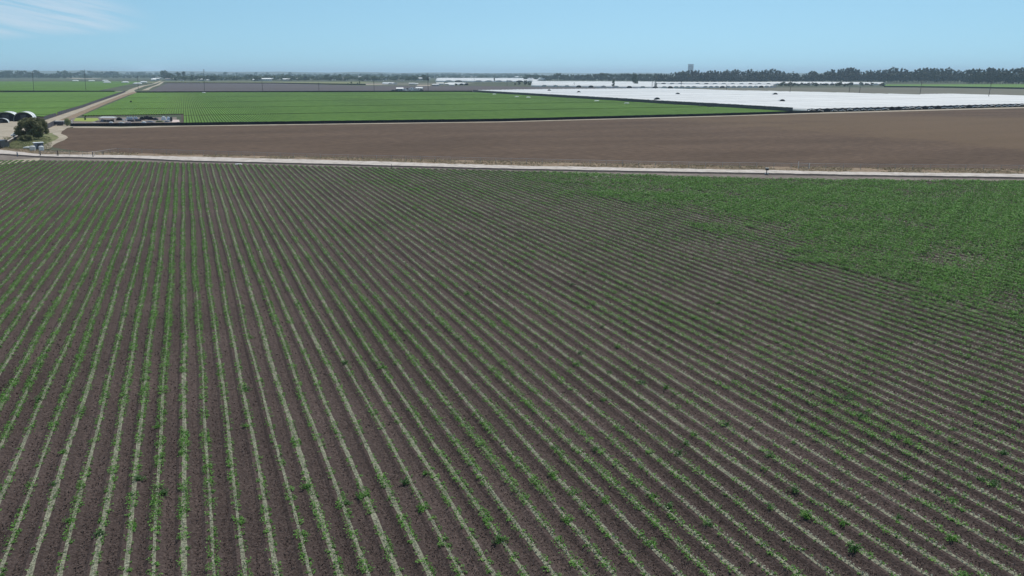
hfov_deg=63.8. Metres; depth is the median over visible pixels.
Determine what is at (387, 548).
crop row
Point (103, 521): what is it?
crop row
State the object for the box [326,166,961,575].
crop row
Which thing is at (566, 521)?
weed
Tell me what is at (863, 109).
plastic tunnel
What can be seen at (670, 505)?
weed
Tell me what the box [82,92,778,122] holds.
green crop
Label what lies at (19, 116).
hoop house
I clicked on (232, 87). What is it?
tilled field
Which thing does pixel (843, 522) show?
weed
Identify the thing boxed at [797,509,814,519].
weed
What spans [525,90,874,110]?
plastic tunnel
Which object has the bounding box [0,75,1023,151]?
ground
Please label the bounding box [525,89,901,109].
plastic tunnel
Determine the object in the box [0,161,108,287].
crop row
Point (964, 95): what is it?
plastic tunnel
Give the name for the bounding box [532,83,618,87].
plastic tunnel
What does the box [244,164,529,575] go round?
crop row
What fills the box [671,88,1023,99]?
plastic tunnel
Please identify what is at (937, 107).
plastic tunnel
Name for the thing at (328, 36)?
sky
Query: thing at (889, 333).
crop row
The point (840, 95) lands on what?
plastic tunnel
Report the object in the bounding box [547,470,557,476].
weed
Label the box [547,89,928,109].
plastic tunnel
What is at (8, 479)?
crop row
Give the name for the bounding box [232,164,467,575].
crop row
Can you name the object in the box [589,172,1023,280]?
crop row
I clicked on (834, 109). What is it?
plastic tunnel
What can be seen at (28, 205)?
crop row
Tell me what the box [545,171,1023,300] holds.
crop row
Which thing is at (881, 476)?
crop row
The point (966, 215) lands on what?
crop row
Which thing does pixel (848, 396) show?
weed
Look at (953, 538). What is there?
weed
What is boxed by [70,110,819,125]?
fabric fence
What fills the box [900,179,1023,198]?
crop row
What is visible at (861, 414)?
weed
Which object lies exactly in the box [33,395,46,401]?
weed
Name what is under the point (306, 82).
grass field
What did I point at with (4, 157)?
dirt margin
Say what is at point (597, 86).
plastic tunnel
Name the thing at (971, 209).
crop row
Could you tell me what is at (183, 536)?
crop row
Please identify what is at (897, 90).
fallow field
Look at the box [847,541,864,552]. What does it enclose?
weed
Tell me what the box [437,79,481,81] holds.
plastic tunnel
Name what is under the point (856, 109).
plastic tunnel
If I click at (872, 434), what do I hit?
crop row
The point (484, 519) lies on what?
weed
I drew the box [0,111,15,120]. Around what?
hoop house
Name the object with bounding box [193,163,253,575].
crop row
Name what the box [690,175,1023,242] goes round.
crop row
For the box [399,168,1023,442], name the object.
crop row
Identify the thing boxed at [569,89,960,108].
plastic tunnel
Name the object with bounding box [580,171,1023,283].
crop row
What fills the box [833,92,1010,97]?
plastic tunnel
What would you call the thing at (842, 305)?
crop row
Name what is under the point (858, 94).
plastic tunnel
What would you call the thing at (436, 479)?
crop row
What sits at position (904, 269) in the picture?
crop row
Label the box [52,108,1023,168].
tilled field
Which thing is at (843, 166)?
wire fence
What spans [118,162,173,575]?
crop row
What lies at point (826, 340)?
crop row
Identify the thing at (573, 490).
weed
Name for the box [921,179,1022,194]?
crop row
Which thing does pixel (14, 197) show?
crop row
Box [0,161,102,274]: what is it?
crop row
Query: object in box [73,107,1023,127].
track
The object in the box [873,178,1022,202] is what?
crop row
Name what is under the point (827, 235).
crop row
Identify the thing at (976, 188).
crop row
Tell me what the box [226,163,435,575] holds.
crop row
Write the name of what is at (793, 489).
weed
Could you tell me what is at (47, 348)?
crop row
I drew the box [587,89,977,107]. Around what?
plastic tunnel
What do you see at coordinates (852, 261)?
crop row
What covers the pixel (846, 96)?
plastic tunnel
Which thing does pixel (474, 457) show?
soil clods
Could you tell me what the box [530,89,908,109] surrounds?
plastic tunnel
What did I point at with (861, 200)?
crop row
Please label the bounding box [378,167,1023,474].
crop row
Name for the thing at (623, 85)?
plastic tunnel
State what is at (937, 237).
crop row
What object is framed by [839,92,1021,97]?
plastic tunnel
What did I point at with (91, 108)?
dirt verge
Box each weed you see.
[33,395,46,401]
[62,514,74,522]
[91,528,105,537]
[131,473,146,481]
[155,487,168,496]
[299,480,311,488]
[355,490,368,499]
[398,475,410,484]
[416,502,428,512]
[482,514,493,521]
[491,533,505,544]
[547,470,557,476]
[560,514,575,524]
[568,486,580,493]
[642,537,655,548]
[663,501,673,509]
[786,484,799,492]
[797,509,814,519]
[838,518,848,526]
[841,392,852,400]
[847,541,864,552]
[857,410,870,418]
[944,531,961,541]
[947,496,958,502]
[957,568,972,575]
[987,476,999,485]
[989,479,1000,488]
[997,448,1009,455]
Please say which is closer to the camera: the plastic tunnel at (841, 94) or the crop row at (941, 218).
the crop row at (941, 218)
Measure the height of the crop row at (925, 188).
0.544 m
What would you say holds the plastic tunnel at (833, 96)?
on the ground at (131, 86)
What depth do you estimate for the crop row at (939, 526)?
48.75 m
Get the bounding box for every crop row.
[0,160,23,172]
[0,160,28,175]
[0,160,34,179]
[0,160,39,183]
[0,160,43,187]
[0,160,48,192]
[0,160,54,197]
[0,160,60,203]
[0,160,66,208]
[0,160,70,214]
[0,160,76,223]
[0,160,80,230]
[0,160,86,239]
[0,160,91,250]
[0,161,96,261]
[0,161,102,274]
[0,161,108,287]
[0,161,112,307]
[0,161,118,323]
[0,161,124,347]
[0,161,129,374]
[0,161,135,415]
[0,161,140,449]
[0,161,145,510]
[0,161,151,575]
[25,162,156,575]
[56,162,161,575]
[89,162,167,575]
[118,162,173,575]
[145,163,178,575]
[176,162,191,575]
[187,162,222,575]
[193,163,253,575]
[198,163,282,575]
[204,163,315,575]
[210,163,346,575]
[215,163,374,575]
[221,164,406,575]
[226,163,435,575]
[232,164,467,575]
[238,164,500,575]
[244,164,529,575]
[249,164,560,575]
[255,164,594,575]
[261,164,616,575]
[266,164,650,575]
[272,164,685,575]
[278,164,715,575]
[284,165,743,575]
[290,165,777,575]
[295,165,805,575]
[301,165,837,575]
[307,165,868,575]
[314,166,900,575]
[320,166,932,575]
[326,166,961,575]
[331,165,989,575]
[337,166,1020,575]
[343,166,1023,560]
[349,166,1023,544]
[356,167,1023,527]
[362,167,1023,513]
[368,167,1023,501]
[373,167,1023,487]
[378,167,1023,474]
[385,167,1023,462]
[392,167,1023,452]
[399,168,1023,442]
[404,168,1023,434]
[410,168,1023,423]
[416,168,1023,415]
[423,168,1023,405]
[429,168,1023,398]
[436,168,1023,391]
[442,168,1023,383]
[449,169,1023,376]
[454,169,1023,369]
[460,169,1023,363]
[466,169,1023,358]
[475,170,1023,351]
[481,170,1023,347]
[486,170,1023,340]
[494,170,1023,335]
[499,170,1023,330]
[506,170,1023,326]
[516,171,1023,321]
[520,170,1023,317]
[526,171,1023,312]
[533,171,1023,308]
[539,170,1023,304]
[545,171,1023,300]
[553,171,1023,297]
[560,171,1023,293]
[567,172,1023,289]
[573,171,1023,286]
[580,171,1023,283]
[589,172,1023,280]
[596,172,1023,276]
[603,173,1023,274]
[610,173,1023,270]
[617,173,1023,268]
[626,173,1023,265]
[632,173,1023,262]
[639,173,1023,260]
[644,173,1023,257]
[652,174,1023,255]
[660,175,1023,252]
[668,175,1023,250]
[677,175,1023,248]
[682,175,1023,245]
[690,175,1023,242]
[697,175,1023,241]
[704,176,1023,239]
[713,176,1023,236]
[721,176,1023,235]
[727,176,1021,232]
[736,177,1022,231]
[742,176,1023,230]
[750,177,1023,228]
[758,177,1023,225]
[772,177,1023,222]
[779,177,1023,221]
[788,178,1023,219]
[794,177,1023,218]
[799,177,1023,215]
[816,178,1022,212]
[821,178,1023,211]
[831,179,1023,210]
[843,178,1020,207]
[851,178,1022,206]
[857,178,1023,205]
[865,178,1023,204]
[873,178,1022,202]
[879,178,1023,201]
[885,179,1023,199]
[893,179,1022,199]
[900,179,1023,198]
[907,179,1021,196]
[918,180,1023,196]
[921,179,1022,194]
[928,179,1020,193]
[933,179,1023,192]
[943,179,1022,191]
[949,179,1023,190]
[957,179,1022,189]
[962,179,1023,188]
[971,179,1023,187]
[977,179,1019,186]
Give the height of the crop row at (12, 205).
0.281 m
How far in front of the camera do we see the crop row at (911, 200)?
129.92 m
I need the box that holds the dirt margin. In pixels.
[0,155,1023,180]
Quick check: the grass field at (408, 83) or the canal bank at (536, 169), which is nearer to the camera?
the canal bank at (536, 169)
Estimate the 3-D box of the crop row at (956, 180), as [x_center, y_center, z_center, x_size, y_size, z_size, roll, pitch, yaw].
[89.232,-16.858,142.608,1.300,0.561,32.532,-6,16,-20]
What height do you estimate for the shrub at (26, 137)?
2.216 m
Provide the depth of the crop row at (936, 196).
135.28 m
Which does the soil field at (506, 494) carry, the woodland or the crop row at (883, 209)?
the crop row at (883, 209)
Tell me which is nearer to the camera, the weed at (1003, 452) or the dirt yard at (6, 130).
the weed at (1003, 452)
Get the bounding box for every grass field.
[146,82,381,83]
[366,83,471,84]
[885,84,1023,88]
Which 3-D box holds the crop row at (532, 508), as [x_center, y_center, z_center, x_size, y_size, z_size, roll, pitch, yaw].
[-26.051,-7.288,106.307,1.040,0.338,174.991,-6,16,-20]
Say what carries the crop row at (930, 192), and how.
on the soil field at (506, 494)
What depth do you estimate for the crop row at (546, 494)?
48.09 m
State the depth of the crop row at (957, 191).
141.66 m
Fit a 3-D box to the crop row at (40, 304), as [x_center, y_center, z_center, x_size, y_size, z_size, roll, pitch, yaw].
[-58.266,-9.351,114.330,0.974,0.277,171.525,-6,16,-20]
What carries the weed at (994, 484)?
on the soil field at (506, 494)
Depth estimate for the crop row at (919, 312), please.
84.31 m
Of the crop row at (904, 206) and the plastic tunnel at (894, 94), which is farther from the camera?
the plastic tunnel at (894, 94)
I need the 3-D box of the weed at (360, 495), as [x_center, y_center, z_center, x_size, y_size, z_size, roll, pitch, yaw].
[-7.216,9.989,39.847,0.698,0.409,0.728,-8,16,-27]
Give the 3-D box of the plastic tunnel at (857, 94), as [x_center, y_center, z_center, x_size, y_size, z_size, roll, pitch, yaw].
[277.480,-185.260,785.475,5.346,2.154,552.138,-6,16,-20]
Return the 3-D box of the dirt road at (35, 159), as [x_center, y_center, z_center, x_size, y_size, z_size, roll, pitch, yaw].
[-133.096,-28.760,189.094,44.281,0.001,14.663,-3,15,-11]
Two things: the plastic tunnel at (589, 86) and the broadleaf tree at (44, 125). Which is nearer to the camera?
the broadleaf tree at (44, 125)
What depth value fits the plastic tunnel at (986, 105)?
600.78 m
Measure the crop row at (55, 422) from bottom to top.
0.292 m
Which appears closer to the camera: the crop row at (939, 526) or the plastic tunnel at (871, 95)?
the crop row at (939, 526)
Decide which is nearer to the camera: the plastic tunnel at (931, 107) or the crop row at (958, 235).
the crop row at (958, 235)
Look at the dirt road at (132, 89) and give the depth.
1166.90 m
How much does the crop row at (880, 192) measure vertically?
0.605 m
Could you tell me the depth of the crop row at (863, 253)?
94.95 m
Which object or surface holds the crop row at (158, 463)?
on the soil field at (506, 494)
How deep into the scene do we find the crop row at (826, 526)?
48.97 m
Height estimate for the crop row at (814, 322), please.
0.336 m
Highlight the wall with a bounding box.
[7,135,18,142]
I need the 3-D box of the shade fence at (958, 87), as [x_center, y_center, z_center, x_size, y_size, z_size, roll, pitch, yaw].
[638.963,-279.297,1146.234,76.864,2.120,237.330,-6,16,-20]
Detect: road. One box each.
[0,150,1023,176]
[0,158,39,164]
[45,92,130,123]
[127,81,160,91]
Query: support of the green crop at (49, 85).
on the ground at (131, 86)
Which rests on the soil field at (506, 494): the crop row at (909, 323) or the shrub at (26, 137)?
the crop row at (909, 323)
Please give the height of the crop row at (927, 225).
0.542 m
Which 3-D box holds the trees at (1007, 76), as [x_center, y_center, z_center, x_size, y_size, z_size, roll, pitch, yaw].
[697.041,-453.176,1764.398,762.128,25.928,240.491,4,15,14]
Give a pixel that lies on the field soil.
(182, 118)
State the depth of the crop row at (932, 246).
109.67 m
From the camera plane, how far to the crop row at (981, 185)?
149.13 m
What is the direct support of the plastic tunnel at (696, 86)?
on the ground at (131, 86)
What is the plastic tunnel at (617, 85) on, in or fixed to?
on the ground at (131, 86)
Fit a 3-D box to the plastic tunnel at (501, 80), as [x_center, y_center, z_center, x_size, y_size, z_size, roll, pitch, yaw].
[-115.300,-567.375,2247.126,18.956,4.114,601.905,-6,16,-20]
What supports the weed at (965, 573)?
on the soil field at (506, 494)
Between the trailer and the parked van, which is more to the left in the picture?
the parked van
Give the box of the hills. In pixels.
[0,70,1018,74]
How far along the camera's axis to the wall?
249.76 m
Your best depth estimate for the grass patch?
363.77 m
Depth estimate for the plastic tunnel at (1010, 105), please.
608.08 m
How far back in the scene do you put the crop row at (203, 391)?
51.11 m
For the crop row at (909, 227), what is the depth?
115.74 m
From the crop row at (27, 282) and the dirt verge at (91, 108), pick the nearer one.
the crop row at (27, 282)
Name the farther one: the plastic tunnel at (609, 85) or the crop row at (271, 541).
the plastic tunnel at (609, 85)
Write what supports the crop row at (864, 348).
on the soil field at (506, 494)
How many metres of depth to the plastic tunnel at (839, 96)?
669.05 m
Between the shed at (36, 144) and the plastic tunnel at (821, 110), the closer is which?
the shed at (36, 144)
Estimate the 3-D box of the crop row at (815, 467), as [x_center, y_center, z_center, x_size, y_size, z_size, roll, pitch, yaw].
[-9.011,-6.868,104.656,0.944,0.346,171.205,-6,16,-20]
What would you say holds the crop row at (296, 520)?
on the soil field at (506, 494)
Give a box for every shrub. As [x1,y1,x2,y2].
[19,135,33,141]
[64,118,70,125]
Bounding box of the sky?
[0,0,1023,72]
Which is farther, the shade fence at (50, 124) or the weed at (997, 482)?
the shade fence at (50, 124)
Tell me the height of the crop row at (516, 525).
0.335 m
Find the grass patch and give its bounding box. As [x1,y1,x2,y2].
[74,118,98,121]
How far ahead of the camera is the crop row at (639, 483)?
49.00 m
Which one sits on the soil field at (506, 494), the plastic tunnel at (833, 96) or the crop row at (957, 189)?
the crop row at (957, 189)
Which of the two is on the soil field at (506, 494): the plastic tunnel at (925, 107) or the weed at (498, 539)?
the weed at (498, 539)
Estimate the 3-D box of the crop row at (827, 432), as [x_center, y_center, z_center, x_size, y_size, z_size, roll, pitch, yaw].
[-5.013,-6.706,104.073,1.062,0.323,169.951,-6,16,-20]
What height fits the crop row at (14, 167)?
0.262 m
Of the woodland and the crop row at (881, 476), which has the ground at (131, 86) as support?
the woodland
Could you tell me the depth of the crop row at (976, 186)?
147.54 m
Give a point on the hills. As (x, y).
(186, 72)
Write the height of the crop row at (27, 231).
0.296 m
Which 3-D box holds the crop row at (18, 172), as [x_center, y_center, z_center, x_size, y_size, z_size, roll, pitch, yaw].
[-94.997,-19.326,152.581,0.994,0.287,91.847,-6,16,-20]
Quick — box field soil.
[83,93,310,122]
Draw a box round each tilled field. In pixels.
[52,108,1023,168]
[151,83,621,91]
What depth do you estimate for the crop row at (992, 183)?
150.93 m
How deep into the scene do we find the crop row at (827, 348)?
67.27 m
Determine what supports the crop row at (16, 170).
on the soil field at (506, 494)
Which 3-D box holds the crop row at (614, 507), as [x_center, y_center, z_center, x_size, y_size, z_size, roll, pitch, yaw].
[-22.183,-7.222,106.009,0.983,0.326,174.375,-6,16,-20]
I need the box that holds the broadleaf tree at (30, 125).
[13,117,44,138]
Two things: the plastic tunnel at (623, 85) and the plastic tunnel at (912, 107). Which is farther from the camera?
the plastic tunnel at (623, 85)
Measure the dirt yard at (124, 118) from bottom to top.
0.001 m
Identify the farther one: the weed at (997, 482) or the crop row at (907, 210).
the crop row at (907, 210)
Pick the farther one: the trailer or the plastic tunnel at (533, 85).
the plastic tunnel at (533, 85)
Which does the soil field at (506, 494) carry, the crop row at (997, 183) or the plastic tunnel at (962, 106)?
the crop row at (997, 183)
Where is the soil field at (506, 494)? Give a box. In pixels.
[0,160,1023,575]
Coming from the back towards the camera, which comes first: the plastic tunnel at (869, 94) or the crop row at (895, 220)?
the plastic tunnel at (869, 94)
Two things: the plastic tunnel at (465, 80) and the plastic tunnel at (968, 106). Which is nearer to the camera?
the plastic tunnel at (968, 106)
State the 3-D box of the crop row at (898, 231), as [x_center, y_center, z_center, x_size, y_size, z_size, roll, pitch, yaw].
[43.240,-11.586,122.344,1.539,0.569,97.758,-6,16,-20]
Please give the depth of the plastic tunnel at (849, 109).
510.52 m
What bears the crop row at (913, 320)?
on the soil field at (506, 494)
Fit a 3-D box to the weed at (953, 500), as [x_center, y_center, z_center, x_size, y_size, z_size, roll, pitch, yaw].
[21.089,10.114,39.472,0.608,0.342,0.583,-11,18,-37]
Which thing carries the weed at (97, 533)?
on the soil field at (506, 494)
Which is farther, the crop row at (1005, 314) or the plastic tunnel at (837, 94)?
the plastic tunnel at (837, 94)
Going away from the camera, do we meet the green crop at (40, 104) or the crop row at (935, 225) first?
the crop row at (935, 225)
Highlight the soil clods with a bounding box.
[0,203,1023,575]
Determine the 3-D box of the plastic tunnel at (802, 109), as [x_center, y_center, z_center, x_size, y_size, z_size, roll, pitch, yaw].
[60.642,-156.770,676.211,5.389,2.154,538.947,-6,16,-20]
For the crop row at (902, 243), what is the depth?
105.26 m
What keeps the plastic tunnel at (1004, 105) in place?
on the ground at (131, 86)
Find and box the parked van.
[0,140,9,147]
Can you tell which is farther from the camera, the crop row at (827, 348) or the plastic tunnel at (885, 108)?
the plastic tunnel at (885, 108)
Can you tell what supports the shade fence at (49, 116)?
on the field soil
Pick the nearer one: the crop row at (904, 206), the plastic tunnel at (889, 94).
the crop row at (904, 206)
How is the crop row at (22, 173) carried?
on the soil field at (506, 494)
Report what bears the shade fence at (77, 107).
on the ground at (131, 86)
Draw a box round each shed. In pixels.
[32,142,43,149]
[261,78,271,80]
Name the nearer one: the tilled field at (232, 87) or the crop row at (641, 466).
the crop row at (641, 466)
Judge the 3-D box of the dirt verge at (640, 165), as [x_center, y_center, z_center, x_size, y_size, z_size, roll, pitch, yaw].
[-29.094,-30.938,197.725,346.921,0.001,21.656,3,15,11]
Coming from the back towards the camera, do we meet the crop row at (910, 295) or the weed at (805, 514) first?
the crop row at (910, 295)
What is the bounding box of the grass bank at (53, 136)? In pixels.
[10,133,58,148]
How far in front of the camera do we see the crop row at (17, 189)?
151.48 m
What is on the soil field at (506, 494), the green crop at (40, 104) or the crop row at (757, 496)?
the crop row at (757, 496)
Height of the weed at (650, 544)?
0.380 m
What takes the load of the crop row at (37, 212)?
on the soil field at (506, 494)
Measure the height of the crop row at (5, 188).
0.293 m
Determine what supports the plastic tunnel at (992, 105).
on the ground at (131, 86)
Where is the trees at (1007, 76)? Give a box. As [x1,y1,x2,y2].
[653,70,1023,83]
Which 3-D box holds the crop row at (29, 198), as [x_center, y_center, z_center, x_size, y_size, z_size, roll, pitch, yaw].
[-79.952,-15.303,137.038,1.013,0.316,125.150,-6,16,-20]
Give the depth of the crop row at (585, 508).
48.52 m
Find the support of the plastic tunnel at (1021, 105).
on the ground at (131, 86)
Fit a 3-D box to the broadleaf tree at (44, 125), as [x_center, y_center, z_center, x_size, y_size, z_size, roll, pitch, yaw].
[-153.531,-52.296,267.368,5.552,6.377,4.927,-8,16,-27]
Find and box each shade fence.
[0,90,114,91]
[44,113,55,118]
[47,120,55,127]
[57,91,125,114]
[136,90,471,92]
[163,82,365,84]
[473,90,792,110]
[884,86,1023,88]
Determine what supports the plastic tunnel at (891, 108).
on the ground at (131, 86)
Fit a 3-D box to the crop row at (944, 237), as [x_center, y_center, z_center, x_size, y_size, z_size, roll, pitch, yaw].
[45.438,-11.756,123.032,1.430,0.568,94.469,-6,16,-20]
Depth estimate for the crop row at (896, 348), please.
73.31 m
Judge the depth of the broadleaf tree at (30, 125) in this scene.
254.78 m
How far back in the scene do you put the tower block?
5906.69 m
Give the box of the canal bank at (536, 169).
[0,154,1023,178]
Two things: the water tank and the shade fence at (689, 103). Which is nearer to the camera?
the water tank
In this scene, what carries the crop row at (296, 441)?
on the soil field at (506, 494)
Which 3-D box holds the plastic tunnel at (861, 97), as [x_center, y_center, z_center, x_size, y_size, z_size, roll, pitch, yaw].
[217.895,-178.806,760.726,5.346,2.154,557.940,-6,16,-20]
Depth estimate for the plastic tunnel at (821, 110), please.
525.41 m
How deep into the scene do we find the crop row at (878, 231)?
111.72 m
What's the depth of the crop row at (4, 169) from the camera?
180.37 m
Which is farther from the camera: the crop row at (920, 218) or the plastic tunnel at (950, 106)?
the plastic tunnel at (950, 106)
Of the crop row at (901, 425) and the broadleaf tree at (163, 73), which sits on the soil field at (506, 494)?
the crop row at (901, 425)
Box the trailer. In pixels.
[54,121,65,125]
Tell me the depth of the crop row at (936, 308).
86.66 m
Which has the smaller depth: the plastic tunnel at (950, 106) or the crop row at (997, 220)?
the crop row at (997, 220)
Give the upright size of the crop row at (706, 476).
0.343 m
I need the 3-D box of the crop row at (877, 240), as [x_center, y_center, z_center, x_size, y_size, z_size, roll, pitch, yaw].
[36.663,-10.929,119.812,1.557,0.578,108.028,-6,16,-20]
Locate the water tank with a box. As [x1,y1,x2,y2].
[29,145,35,150]
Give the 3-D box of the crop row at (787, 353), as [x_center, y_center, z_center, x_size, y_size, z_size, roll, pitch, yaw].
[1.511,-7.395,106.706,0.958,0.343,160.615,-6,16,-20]
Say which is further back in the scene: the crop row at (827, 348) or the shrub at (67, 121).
the shrub at (67, 121)
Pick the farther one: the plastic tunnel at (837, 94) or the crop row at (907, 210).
the plastic tunnel at (837, 94)
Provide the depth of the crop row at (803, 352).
64.43 m
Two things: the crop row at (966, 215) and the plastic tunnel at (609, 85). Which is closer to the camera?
the crop row at (966, 215)
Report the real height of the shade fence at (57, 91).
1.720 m
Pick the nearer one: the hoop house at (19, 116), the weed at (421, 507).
the weed at (421, 507)
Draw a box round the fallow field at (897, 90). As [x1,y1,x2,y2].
[695,87,1023,94]
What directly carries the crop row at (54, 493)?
on the soil field at (506, 494)
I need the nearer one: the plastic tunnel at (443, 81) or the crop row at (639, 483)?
the crop row at (639, 483)
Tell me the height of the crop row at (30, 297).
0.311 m
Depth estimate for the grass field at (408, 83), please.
1688.99 m
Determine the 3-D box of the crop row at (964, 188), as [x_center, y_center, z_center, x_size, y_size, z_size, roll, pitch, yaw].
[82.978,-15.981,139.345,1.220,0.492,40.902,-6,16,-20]
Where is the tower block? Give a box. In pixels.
[688,64,693,73]
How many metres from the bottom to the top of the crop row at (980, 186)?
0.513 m
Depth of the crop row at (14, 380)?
71.67 m
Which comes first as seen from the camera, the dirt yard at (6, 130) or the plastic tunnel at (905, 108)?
the dirt yard at (6, 130)
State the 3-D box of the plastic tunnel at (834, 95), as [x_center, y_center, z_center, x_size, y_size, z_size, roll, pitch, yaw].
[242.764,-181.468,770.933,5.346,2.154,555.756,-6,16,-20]
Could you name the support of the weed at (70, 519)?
on the soil field at (506, 494)
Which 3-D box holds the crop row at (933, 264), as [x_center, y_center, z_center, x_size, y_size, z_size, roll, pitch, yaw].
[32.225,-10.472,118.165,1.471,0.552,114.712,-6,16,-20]
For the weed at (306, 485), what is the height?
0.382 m
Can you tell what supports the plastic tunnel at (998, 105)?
on the ground at (131, 86)
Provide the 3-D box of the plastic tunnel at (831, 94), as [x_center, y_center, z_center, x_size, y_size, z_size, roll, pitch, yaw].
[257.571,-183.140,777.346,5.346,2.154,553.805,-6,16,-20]
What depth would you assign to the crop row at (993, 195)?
142.59 m
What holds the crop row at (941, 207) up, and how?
on the soil field at (506, 494)
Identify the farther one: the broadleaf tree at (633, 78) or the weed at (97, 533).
the broadleaf tree at (633, 78)
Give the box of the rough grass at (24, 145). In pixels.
[2,136,52,149]
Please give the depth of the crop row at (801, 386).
57.07 m
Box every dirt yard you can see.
[0,121,68,139]
[71,117,176,122]
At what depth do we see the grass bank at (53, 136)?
256.71 m
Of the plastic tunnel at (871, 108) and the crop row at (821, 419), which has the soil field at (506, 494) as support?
the crop row at (821, 419)
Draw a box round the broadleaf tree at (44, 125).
[35,117,49,133]
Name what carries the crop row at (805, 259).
on the soil field at (506, 494)
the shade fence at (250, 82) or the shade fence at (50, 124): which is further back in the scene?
the shade fence at (250, 82)
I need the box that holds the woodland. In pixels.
[0,73,537,80]
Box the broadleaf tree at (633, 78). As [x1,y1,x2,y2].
[631,73,635,81]
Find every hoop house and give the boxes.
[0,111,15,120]
[0,118,9,122]
[13,111,36,120]
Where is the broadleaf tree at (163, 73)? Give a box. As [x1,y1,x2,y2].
[160,70,166,78]
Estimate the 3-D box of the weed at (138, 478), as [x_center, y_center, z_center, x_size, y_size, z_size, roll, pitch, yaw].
[-18.795,9.559,41.496,0.736,0.395,0.794,-1,15,-4]
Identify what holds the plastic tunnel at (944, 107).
on the ground at (131, 86)
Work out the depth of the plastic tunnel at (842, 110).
529.22 m
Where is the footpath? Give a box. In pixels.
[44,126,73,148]
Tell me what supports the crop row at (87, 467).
on the soil field at (506, 494)
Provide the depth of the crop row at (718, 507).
48.46 m
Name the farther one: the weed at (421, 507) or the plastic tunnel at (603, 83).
the plastic tunnel at (603, 83)
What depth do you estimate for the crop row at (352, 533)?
50.36 m
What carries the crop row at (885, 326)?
on the soil field at (506, 494)
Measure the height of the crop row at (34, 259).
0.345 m
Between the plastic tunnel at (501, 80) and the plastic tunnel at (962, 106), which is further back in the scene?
the plastic tunnel at (501, 80)
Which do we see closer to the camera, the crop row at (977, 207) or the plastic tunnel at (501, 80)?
the crop row at (977, 207)
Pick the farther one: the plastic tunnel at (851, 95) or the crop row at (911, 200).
the plastic tunnel at (851, 95)
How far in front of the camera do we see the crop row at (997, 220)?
126.67 m
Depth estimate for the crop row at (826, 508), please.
48.94 m
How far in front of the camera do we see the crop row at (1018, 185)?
151.88 m
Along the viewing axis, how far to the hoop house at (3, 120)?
343.11 m
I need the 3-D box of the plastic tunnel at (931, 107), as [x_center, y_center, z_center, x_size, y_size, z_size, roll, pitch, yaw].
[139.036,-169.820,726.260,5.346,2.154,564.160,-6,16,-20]
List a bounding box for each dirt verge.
[0,148,1023,173]
[58,92,135,120]
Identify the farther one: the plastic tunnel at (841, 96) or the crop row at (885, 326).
the plastic tunnel at (841, 96)
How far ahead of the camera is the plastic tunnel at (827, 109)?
538.86 m
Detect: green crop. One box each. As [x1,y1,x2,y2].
[0,81,140,90]
[0,92,119,116]
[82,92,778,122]
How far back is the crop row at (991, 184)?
149.96 m
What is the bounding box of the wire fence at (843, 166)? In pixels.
[39,148,1023,170]
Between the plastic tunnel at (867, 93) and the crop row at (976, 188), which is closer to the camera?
the crop row at (976, 188)
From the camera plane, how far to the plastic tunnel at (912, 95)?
679.00 m
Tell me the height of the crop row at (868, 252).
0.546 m
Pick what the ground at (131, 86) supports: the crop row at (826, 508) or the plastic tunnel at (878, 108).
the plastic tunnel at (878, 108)
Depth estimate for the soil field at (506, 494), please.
53.27 m
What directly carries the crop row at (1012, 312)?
on the soil field at (506, 494)
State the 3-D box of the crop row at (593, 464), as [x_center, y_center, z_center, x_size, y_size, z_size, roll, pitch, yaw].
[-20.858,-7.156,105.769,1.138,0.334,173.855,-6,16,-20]
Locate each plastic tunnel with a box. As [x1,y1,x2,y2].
[435,80,451,81]
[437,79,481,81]
[459,79,512,81]
[481,90,815,110]
[489,90,823,111]
[493,90,830,111]
[498,90,838,111]
[503,90,845,111]
[510,90,852,111]
[513,89,881,110]
[514,90,860,110]
[516,89,888,110]
[521,89,894,110]
[521,90,867,110]
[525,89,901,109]
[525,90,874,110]
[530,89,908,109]
[531,84,546,86]
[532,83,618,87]
[535,89,915,109]
[538,83,631,87]
[539,89,921,109]
[541,83,645,87]
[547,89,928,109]
[548,83,657,87]
[549,89,934,108]
[552,84,593,87]
[555,82,648,84]
[555,89,940,108]
[560,84,605,87]
[560,89,947,108]
[564,89,953,108]
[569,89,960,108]
[576,89,965,108]
[581,89,971,107]
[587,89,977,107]
[590,89,983,107]
[596,89,989,107]
[600,89,995,107]
[606,89,1001,107]
[610,89,1007,106]
[614,88,1021,102]
[614,89,1012,106]
[619,88,1023,102]
[622,88,1011,101]
[622,89,1018,106]
[625,89,1023,106]
[627,88,1019,101]
[631,88,1023,101]
[632,89,1023,103]
[636,89,1013,102]
[637,88,1002,100]
[639,88,1013,100]
[644,88,1023,100]
[649,88,996,99]
[657,88,1005,99]
[658,88,1013,99]
[664,88,1020,99]
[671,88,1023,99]
[673,85,707,87]
[706,89,1004,98]
[748,90,1020,98]
[778,91,1013,98]
[787,91,1023,98]
[792,91,997,97]
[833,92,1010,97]
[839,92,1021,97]
[921,94,1010,96]
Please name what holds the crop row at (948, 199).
on the soil field at (506, 494)
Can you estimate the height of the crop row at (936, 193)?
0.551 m
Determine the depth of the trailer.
325.20 m

